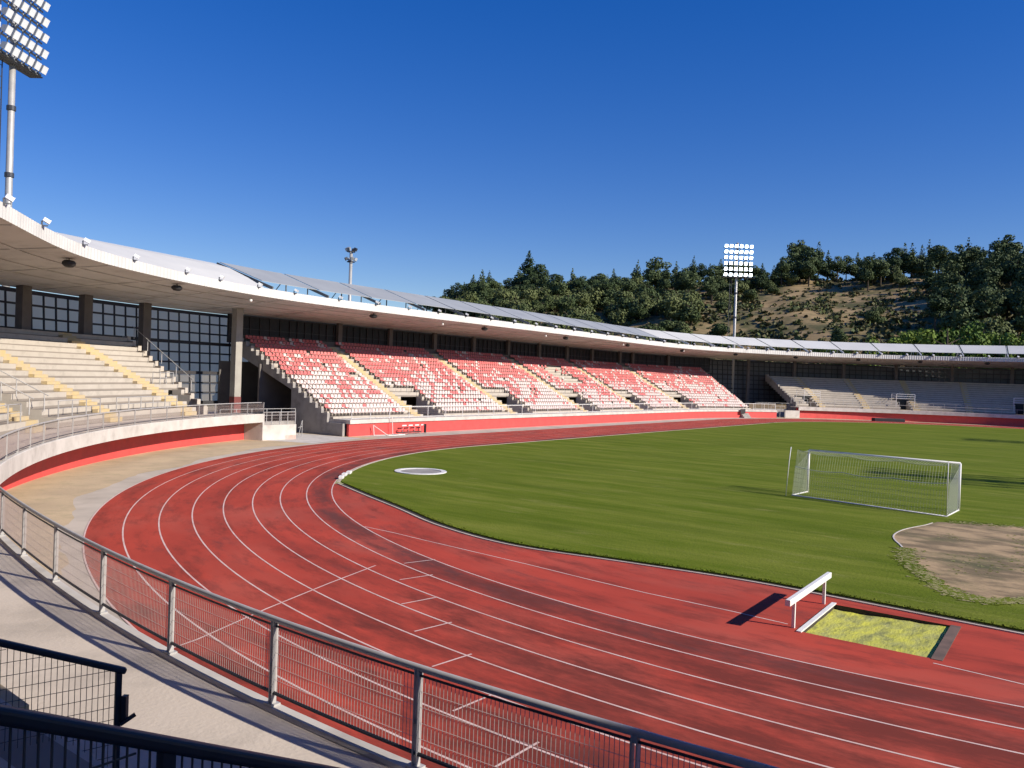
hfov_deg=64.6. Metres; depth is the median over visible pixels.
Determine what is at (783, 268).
pine tree
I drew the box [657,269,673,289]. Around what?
tree
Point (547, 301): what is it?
broadleaf tree
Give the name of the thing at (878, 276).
pine tree
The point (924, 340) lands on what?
green tree
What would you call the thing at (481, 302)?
broadleaf tree
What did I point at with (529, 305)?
broadleaf tree
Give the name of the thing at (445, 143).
sky
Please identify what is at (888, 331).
hillside scrub
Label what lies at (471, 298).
broadleaf tree
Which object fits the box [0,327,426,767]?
curved terrace
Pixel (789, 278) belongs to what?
broadleaf tree
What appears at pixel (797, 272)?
pine tree
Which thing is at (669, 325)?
broadleaf tree
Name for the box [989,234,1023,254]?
pine tree
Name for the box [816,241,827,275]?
pine tree
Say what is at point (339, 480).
kerb
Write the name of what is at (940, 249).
pine tree
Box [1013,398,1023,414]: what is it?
gangway shelter
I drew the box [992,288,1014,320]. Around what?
pine tree
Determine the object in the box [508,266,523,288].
pine tree
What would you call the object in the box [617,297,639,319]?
broadleaf tree
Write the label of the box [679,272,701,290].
tree
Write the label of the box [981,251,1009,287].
pine tree
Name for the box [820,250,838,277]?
pine tree
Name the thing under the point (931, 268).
pine tree
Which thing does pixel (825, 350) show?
green tree
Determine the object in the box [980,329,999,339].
broadleaf tree
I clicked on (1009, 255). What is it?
pine tree
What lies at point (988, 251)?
pine tree
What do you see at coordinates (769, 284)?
broadleaf tree
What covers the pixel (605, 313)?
broadleaf tree
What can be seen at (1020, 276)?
pine tree
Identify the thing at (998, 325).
broadleaf tree
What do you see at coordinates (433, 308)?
broadleaf tree
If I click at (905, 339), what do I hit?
green tree
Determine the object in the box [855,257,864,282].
pine tree
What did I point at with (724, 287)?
pine tree
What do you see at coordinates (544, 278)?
pine tree
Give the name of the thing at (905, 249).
pine tree
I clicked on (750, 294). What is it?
broadleaf tree
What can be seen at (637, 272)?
pine tree
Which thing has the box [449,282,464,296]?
pine tree
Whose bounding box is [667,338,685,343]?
broadleaf tree
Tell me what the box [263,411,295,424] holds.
corner railing
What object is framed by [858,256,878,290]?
pine tree
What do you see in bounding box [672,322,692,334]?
broadleaf tree
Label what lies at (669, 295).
broadleaf tree
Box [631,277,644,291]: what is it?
broadleaf tree
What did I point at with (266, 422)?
passage railing
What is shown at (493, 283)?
pine tree
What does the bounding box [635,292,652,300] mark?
broadleaf tree
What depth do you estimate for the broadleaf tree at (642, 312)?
278.78 m
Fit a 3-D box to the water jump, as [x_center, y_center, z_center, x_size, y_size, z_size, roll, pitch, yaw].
[9.393,6.330,20.650,3.240,0.230,3.470,2,1,35]
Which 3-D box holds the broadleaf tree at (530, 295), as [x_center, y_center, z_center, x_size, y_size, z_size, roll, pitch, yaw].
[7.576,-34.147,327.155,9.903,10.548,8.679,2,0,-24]
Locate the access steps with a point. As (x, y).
(744, 414)
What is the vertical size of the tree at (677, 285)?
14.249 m
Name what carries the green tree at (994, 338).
on the hill
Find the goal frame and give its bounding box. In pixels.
[373,417,404,435]
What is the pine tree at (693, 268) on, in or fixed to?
on the hill
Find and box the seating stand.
[227,314,776,436]
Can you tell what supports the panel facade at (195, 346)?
attached to the stadium roof
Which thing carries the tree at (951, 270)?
on the hill
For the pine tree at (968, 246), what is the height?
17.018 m
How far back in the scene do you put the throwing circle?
50.60 m
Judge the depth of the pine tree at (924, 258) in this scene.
342.24 m
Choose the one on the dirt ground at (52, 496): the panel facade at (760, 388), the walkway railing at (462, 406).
the panel facade at (760, 388)
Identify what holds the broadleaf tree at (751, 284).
on the hill
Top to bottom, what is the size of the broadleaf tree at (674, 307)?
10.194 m
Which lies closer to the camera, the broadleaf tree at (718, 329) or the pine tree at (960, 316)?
the pine tree at (960, 316)
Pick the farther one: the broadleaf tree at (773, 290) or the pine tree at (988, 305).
the broadleaf tree at (773, 290)
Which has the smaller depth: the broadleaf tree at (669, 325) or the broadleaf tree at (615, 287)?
the broadleaf tree at (669, 325)
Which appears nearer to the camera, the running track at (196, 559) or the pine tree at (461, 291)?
the running track at (196, 559)
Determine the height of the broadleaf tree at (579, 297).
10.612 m
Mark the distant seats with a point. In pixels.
(477, 356)
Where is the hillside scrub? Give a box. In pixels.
[432,271,1023,368]
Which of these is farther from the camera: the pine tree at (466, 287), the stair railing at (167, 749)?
the pine tree at (466, 287)
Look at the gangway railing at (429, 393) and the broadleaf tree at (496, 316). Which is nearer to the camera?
the gangway railing at (429, 393)
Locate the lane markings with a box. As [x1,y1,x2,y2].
[82,419,1023,767]
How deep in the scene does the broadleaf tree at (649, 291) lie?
310.98 m
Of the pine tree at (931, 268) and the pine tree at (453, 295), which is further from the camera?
the pine tree at (453, 295)
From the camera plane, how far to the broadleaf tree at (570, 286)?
357.29 m
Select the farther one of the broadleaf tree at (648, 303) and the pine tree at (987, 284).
the broadleaf tree at (648, 303)
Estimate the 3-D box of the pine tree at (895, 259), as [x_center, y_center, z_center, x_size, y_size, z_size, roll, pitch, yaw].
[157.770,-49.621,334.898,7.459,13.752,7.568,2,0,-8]
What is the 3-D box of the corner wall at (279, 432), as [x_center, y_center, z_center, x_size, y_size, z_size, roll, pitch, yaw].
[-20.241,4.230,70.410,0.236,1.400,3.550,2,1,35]
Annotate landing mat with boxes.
[871,418,904,421]
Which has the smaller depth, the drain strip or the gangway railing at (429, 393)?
the drain strip
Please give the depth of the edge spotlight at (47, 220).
44.28 m
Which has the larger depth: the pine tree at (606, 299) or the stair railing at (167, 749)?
the pine tree at (606, 299)
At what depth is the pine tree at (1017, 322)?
221.03 m
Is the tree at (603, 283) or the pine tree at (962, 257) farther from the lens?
the tree at (603, 283)
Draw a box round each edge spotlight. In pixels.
[3,193,14,204]
[41,217,50,226]
[82,237,90,245]
[132,254,139,260]
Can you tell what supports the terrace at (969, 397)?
on the dirt ground at (52, 496)
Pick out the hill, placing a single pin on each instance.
(811, 324)
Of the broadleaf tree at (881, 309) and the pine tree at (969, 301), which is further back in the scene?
the broadleaf tree at (881, 309)
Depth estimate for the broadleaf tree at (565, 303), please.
297.96 m
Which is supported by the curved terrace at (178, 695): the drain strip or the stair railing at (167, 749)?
the stair railing at (167, 749)
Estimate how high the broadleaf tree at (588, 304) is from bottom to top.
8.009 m
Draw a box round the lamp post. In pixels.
[344,247,357,300]
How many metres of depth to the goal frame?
79.25 m
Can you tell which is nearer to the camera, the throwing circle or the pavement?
the throwing circle
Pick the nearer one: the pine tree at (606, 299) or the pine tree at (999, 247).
the pine tree at (999, 247)
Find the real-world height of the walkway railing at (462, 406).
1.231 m
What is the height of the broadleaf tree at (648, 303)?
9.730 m
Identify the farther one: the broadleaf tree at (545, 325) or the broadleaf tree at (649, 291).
the broadleaf tree at (649, 291)
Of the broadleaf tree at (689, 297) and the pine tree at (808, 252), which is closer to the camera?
the broadleaf tree at (689, 297)
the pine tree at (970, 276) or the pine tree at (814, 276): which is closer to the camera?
the pine tree at (970, 276)
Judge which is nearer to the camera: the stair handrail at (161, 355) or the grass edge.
the grass edge
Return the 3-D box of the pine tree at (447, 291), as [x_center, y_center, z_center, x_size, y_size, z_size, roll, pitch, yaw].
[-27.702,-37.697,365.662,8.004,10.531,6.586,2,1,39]
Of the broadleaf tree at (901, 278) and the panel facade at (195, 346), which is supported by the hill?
the broadleaf tree at (901, 278)
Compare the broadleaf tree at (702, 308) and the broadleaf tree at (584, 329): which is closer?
the broadleaf tree at (584, 329)
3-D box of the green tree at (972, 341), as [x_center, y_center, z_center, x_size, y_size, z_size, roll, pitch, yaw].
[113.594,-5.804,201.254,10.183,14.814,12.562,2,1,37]
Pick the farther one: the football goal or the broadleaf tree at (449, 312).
the broadleaf tree at (449, 312)
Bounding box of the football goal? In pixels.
[785,448,961,516]
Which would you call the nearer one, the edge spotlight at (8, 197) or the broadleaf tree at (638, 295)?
the edge spotlight at (8, 197)
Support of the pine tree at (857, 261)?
on the hill
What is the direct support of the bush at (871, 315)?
on the hill
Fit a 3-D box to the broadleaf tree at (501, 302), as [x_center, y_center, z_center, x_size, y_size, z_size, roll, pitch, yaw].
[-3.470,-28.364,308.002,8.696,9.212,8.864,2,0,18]
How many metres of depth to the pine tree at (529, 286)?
346.09 m
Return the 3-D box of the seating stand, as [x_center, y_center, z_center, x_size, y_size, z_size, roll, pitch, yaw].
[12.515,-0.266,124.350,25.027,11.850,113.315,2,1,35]
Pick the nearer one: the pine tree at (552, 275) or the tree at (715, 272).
the tree at (715, 272)
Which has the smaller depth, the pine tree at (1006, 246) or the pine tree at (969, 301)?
the pine tree at (969, 301)
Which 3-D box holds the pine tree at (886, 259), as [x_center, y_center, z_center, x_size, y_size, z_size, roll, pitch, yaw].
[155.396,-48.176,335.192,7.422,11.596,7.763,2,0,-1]
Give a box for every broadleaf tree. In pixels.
[424,299,444,311]
[446,295,467,313]
[457,291,478,302]
[457,310,475,316]
[473,300,497,317]
[479,311,502,320]
[493,288,519,301]
[493,298,508,307]
[501,316,511,321]
[503,288,521,299]
[506,297,530,309]
[509,302,534,311]
[510,318,532,324]
[516,304,539,325]
[520,289,541,301]
[531,300,546,312]
[534,287,552,301]
[540,295,554,312]
[541,315,570,329]
[551,294,561,310]
[554,295,577,315]
[560,288,572,296]
[563,308,581,329]
[566,281,574,290]
[567,306,594,316]
[568,290,593,307]
[574,321,601,333]
[576,314,603,326]
[580,299,593,311]
[581,287,603,308]
[596,284,620,302]
[602,303,615,315]
[606,304,617,320]
[607,309,628,325]
[613,290,634,301]
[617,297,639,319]
[626,335,654,340]
[628,304,650,321]
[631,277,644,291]
[633,286,662,298]
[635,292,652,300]
[637,295,659,317]
[638,321,665,332]
[651,297,662,314]
[652,287,663,296]
[657,296,680,316]
[658,319,682,335]
[661,287,684,295]
[662,292,677,299]
[662,295,690,319]
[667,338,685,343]
[671,290,701,299]
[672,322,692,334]
[678,302,701,325]
[680,293,704,312]
[681,294,704,311]
[704,323,729,335]
[712,290,729,302]
[712,335,737,347]
[714,301,727,309]
[728,281,748,293]
[728,293,739,301]
[740,289,757,302]
[743,279,756,288]
[762,280,776,288]
[767,287,779,294]
[773,277,784,284]
[783,271,799,285]
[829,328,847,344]
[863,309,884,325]
[870,305,885,313]
[888,265,899,275]
[889,269,901,280]
[893,273,909,286]
[969,314,1016,336]
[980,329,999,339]
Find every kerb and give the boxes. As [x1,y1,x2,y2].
[337,422,1014,482]
[337,483,1023,634]
[893,523,931,546]
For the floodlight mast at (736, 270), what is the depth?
176.84 m
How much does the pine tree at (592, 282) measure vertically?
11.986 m
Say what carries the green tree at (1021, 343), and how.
on the hill
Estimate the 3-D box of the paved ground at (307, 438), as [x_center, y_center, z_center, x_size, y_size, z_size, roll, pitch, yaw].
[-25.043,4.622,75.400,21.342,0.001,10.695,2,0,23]
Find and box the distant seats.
[267,337,748,410]
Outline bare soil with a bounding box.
[894,522,1023,601]
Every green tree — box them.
[811,349,836,363]
[841,337,880,365]
[862,336,903,365]
[887,328,929,366]
[908,327,954,366]
[916,327,978,367]
[949,319,984,354]
[956,330,994,357]
[970,331,1006,368]
[980,334,1019,368]
[996,332,1023,369]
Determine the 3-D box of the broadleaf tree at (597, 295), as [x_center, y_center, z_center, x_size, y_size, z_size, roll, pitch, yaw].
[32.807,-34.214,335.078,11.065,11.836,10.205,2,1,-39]
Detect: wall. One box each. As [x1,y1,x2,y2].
[46,361,257,429]
[262,424,295,440]
[754,402,799,417]
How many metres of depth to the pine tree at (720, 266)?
373.35 m
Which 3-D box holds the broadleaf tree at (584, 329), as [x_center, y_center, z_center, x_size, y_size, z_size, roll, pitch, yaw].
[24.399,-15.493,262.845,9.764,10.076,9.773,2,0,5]
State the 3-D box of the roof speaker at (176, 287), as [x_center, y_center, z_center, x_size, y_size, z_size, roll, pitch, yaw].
[-26.878,-7.823,65.009,0.753,0.710,1.012,2,0,12]
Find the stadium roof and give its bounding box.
[0,201,1023,435]
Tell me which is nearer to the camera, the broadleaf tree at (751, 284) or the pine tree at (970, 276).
the pine tree at (970, 276)
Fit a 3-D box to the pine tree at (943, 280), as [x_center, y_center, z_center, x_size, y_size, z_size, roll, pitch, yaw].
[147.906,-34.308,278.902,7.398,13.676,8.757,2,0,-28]
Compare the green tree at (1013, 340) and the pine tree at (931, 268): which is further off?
the pine tree at (931, 268)
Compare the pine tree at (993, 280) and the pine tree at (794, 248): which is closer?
the pine tree at (993, 280)
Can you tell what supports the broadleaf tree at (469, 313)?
on the hill
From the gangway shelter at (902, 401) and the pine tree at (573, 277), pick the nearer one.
the gangway shelter at (902, 401)
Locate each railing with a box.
[0,395,177,423]
[0,402,778,767]
[0,639,135,767]
[0,704,339,767]
[152,372,173,383]
[220,408,295,424]
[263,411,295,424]
[351,403,775,419]
[396,383,444,412]
[570,387,600,403]
[807,399,1014,412]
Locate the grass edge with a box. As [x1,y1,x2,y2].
[355,486,1021,627]
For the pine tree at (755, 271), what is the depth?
352.73 m
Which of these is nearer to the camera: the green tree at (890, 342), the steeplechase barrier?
the steeplechase barrier
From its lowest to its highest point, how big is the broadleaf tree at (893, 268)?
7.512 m
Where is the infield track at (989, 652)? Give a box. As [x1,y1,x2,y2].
[332,484,1023,706]
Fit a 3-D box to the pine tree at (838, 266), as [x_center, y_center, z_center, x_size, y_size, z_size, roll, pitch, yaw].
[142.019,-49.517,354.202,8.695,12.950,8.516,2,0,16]
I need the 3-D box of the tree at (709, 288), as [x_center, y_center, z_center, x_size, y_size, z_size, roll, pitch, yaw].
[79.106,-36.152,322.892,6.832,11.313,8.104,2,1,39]
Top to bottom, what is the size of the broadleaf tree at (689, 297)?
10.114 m
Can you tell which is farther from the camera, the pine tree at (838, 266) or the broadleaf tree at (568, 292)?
the pine tree at (838, 266)
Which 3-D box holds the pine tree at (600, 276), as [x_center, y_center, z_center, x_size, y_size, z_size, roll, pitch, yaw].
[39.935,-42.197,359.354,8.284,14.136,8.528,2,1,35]
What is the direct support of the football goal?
on the grass pitch
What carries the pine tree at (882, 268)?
on the hill
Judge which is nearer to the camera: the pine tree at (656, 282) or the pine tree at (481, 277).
the pine tree at (481, 277)
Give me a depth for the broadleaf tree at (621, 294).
322.53 m
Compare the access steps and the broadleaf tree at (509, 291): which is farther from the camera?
the broadleaf tree at (509, 291)
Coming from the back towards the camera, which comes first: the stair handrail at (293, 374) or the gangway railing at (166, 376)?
the stair handrail at (293, 374)
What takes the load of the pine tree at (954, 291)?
on the hill
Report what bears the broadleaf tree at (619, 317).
on the hill
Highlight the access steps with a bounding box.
[740,409,750,417]
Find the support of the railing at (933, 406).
on the terrace at (969, 397)
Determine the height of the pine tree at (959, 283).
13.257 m
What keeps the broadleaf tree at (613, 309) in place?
on the hill
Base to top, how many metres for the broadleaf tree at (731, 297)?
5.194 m
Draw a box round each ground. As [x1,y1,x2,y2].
[0,417,1016,578]
[207,405,346,427]
[270,433,361,442]
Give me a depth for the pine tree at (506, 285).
369.51 m
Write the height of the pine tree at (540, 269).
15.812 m
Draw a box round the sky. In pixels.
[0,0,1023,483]
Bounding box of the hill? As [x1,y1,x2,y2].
[478,275,1022,414]
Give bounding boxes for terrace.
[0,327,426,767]
[765,374,1023,426]
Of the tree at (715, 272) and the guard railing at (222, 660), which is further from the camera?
the tree at (715, 272)
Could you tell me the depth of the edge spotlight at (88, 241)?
50.95 m
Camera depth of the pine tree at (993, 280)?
262.19 m
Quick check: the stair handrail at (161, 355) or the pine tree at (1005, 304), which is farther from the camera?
the pine tree at (1005, 304)
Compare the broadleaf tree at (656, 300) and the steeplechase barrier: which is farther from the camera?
the broadleaf tree at (656, 300)
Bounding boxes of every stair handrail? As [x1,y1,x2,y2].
[0,370,48,410]
[0,381,33,414]
[134,327,192,386]
[263,345,326,408]
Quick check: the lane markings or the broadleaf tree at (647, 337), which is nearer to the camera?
the lane markings
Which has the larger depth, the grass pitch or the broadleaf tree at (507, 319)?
the broadleaf tree at (507, 319)
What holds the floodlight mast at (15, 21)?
on the ground at (212, 410)
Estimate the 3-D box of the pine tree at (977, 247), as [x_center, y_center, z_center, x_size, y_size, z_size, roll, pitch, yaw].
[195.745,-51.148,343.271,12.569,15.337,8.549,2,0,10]
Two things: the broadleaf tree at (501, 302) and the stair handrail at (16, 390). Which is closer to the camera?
the stair handrail at (16, 390)
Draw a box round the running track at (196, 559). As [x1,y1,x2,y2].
[84,419,1023,767]
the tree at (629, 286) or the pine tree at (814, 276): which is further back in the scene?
the pine tree at (814, 276)
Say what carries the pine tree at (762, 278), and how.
on the hill
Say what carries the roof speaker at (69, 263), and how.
hanging from the stadium roof
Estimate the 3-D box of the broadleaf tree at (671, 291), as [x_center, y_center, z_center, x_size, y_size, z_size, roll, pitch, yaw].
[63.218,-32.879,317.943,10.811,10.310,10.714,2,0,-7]
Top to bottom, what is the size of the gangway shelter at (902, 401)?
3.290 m
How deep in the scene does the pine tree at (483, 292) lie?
331.05 m
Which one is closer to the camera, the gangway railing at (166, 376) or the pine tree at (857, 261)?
the gangway railing at (166, 376)
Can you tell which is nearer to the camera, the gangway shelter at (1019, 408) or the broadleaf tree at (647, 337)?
the gangway shelter at (1019, 408)
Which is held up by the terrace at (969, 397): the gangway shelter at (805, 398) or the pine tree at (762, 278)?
the gangway shelter at (805, 398)
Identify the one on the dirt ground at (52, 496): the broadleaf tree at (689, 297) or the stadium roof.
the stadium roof
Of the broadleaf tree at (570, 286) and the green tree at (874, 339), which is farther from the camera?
the broadleaf tree at (570, 286)
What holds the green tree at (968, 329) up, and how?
on the hill
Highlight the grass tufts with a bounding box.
[889,520,1023,604]
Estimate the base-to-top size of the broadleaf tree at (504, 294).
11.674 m
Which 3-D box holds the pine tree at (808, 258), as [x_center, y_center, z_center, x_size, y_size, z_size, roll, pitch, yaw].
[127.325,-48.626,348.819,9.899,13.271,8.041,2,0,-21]
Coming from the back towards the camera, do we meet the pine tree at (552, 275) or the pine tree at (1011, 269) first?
the pine tree at (552, 275)
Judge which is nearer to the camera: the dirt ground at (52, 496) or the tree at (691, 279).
the dirt ground at (52, 496)
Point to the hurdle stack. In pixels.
(414, 431)
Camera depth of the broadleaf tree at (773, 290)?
327.38 m
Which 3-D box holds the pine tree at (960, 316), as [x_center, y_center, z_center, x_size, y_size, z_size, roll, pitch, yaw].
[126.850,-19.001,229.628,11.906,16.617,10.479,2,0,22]
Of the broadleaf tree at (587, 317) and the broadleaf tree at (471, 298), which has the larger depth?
the broadleaf tree at (471, 298)
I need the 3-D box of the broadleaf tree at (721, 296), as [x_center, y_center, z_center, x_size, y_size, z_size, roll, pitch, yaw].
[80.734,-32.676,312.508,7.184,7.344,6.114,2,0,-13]
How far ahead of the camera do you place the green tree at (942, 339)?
205.50 m
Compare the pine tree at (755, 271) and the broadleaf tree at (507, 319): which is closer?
the broadleaf tree at (507, 319)
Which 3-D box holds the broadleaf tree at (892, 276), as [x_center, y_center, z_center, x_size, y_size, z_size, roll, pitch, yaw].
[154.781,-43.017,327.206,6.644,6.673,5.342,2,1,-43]
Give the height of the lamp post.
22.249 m
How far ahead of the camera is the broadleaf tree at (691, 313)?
268.20 m
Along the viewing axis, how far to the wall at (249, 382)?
88.39 m
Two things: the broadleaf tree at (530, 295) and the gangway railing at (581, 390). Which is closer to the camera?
the gangway railing at (581, 390)
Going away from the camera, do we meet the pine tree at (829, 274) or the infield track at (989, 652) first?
the infield track at (989, 652)
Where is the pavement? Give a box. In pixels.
[363,418,762,437]
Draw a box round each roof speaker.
[62,258,75,267]
[171,285,181,290]
[369,313,376,317]
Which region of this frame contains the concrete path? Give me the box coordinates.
[59,418,1009,625]
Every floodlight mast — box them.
[0,0,50,286]
[722,243,752,394]
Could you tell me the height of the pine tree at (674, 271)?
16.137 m
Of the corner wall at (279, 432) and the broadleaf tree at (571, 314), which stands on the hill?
the broadleaf tree at (571, 314)
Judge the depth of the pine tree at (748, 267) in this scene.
354.72 m
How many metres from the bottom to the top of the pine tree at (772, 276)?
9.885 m
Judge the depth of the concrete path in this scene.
35.77 m
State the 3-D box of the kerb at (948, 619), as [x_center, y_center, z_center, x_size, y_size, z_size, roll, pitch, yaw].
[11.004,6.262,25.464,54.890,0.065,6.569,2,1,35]
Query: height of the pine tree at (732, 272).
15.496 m
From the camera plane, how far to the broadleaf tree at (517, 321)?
254.43 m
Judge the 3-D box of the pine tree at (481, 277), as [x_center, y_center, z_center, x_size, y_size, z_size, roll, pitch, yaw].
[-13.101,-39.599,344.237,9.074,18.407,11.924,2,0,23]
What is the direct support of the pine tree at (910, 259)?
on the hill
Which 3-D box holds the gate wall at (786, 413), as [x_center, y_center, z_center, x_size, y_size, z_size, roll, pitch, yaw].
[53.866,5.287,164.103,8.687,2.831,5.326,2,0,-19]
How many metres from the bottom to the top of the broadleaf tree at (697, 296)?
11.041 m
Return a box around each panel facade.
[0,286,248,403]
[707,359,1023,404]
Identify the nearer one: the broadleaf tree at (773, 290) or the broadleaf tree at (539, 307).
the broadleaf tree at (539, 307)
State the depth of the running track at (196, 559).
18.13 m
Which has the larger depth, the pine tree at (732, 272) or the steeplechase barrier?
the pine tree at (732, 272)
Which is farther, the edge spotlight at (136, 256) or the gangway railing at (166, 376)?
the gangway railing at (166, 376)
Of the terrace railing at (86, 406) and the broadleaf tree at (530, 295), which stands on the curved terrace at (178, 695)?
the terrace railing at (86, 406)
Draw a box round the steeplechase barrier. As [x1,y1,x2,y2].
[785,572,831,627]
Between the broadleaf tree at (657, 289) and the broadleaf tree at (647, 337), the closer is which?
the broadleaf tree at (647, 337)
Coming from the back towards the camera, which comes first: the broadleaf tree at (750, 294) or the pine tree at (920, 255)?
the pine tree at (920, 255)
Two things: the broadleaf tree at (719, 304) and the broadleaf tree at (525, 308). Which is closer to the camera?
the broadleaf tree at (525, 308)
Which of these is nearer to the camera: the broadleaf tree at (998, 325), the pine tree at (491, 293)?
the broadleaf tree at (998, 325)
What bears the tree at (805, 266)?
on the hill
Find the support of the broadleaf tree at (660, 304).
on the hill
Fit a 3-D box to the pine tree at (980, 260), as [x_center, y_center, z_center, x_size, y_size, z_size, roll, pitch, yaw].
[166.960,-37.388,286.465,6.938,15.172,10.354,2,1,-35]
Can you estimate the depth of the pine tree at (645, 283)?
344.00 m
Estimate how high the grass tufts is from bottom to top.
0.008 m
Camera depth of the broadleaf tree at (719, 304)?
294.12 m
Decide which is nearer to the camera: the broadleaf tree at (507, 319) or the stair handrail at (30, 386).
the stair handrail at (30, 386)
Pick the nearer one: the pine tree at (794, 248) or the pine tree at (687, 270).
the pine tree at (687, 270)
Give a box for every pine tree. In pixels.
[443,289,452,296]
[448,287,455,299]
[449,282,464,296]
[455,285,463,297]
[463,283,477,293]
[475,270,488,291]
[476,278,491,302]
[477,282,496,298]
[488,278,499,289]
[503,278,515,288]
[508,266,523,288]
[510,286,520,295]
[515,250,537,279]
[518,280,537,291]
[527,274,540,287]
[534,264,548,280]
[537,265,551,290]
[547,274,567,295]
[550,274,563,281]
[567,268,575,282]
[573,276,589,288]
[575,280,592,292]
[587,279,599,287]
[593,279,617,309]
[594,273,609,281]
[599,285,614,308]
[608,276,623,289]
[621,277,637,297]
[630,260,644,281]
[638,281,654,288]
[642,256,671,284]
[650,269,667,288]
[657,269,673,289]
[669,261,679,288]
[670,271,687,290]
[676,267,698,291]
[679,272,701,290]
[688,256,699,276]
[696,263,706,276]
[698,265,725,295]
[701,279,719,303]
[712,259,725,275]
[714,271,732,293]
[721,261,746,282]
[740,261,752,280]
[747,265,761,279]
[754,263,768,290]
[768,265,779,281]
[774,260,791,284]
[779,252,800,272]
[786,240,809,260]
[792,257,803,282]
[796,247,825,280]
[797,256,817,272]
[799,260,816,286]
[800,255,819,283]
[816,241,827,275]
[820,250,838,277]
[827,256,846,281]
[839,255,856,279]
[848,252,862,276]
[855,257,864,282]
[858,256,870,272]
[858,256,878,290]
[864,253,883,283]
[871,259,890,286]
[883,248,903,266]
[885,254,893,276]
[898,243,914,275]
[900,243,926,275]
[913,244,925,274]
[916,239,936,270]
[917,257,937,290]
[923,293,950,331]
[926,250,947,270]
[926,264,953,297]
[928,245,951,271]
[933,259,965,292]
[936,288,978,335]
[938,284,975,314]
[947,244,974,282]
[952,279,973,302]
[962,248,985,273]
[963,258,983,291]
[964,237,977,262]
[964,245,987,257]
[964,285,979,320]
[968,257,985,280]
[970,288,1007,321]
[971,259,1003,285]
[973,270,1000,313]
[977,267,1000,297]
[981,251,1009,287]
[986,246,992,258]
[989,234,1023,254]
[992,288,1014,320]
[994,237,1005,266]
[997,255,1023,282]
[1002,250,1022,284]
[1004,286,1023,314]
[1006,255,1023,290]
[1007,290,1023,328]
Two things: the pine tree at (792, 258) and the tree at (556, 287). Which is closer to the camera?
the tree at (556, 287)
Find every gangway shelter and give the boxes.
[796,390,820,403]
[891,394,914,409]
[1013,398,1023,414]
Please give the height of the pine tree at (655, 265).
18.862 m
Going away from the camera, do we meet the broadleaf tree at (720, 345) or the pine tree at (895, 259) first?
the broadleaf tree at (720, 345)
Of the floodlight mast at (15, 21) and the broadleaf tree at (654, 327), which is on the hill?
the broadleaf tree at (654, 327)
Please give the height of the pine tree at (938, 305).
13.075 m
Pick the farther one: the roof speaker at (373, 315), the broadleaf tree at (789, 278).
the broadleaf tree at (789, 278)
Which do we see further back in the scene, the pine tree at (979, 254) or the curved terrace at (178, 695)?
the pine tree at (979, 254)
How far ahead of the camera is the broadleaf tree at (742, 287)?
330.52 m
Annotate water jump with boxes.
[796,602,960,660]
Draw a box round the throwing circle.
[395,468,446,474]
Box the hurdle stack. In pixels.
[396,424,426,433]
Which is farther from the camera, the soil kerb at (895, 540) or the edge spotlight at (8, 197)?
the edge spotlight at (8, 197)
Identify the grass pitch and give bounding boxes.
[341,422,1023,631]
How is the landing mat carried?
on the running track at (196, 559)
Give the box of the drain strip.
[342,484,1023,632]
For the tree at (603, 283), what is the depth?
335.16 m
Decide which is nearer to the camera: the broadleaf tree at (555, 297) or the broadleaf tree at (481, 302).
the broadleaf tree at (481, 302)
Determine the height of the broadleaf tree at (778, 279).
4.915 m
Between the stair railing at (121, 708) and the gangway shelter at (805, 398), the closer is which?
the stair railing at (121, 708)
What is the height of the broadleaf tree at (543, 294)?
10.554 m
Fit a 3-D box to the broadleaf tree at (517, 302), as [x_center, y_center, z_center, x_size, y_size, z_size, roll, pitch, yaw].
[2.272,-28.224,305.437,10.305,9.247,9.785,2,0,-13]
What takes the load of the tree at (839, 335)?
on the hill
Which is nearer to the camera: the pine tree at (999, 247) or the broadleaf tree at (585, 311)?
the broadleaf tree at (585, 311)
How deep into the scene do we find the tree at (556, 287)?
329.41 m
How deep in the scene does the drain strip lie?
27.33 m
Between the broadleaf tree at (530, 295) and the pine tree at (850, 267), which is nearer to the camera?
the broadleaf tree at (530, 295)
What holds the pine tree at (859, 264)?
on the hill
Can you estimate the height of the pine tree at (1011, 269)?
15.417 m
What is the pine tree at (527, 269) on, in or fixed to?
on the hill
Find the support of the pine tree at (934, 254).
on the hill
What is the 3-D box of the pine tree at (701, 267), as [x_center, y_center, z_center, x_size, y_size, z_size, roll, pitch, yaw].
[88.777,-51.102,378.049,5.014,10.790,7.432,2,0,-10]
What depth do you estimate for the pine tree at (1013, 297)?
236.12 m
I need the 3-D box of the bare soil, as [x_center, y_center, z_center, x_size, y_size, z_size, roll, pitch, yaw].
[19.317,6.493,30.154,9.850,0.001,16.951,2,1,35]

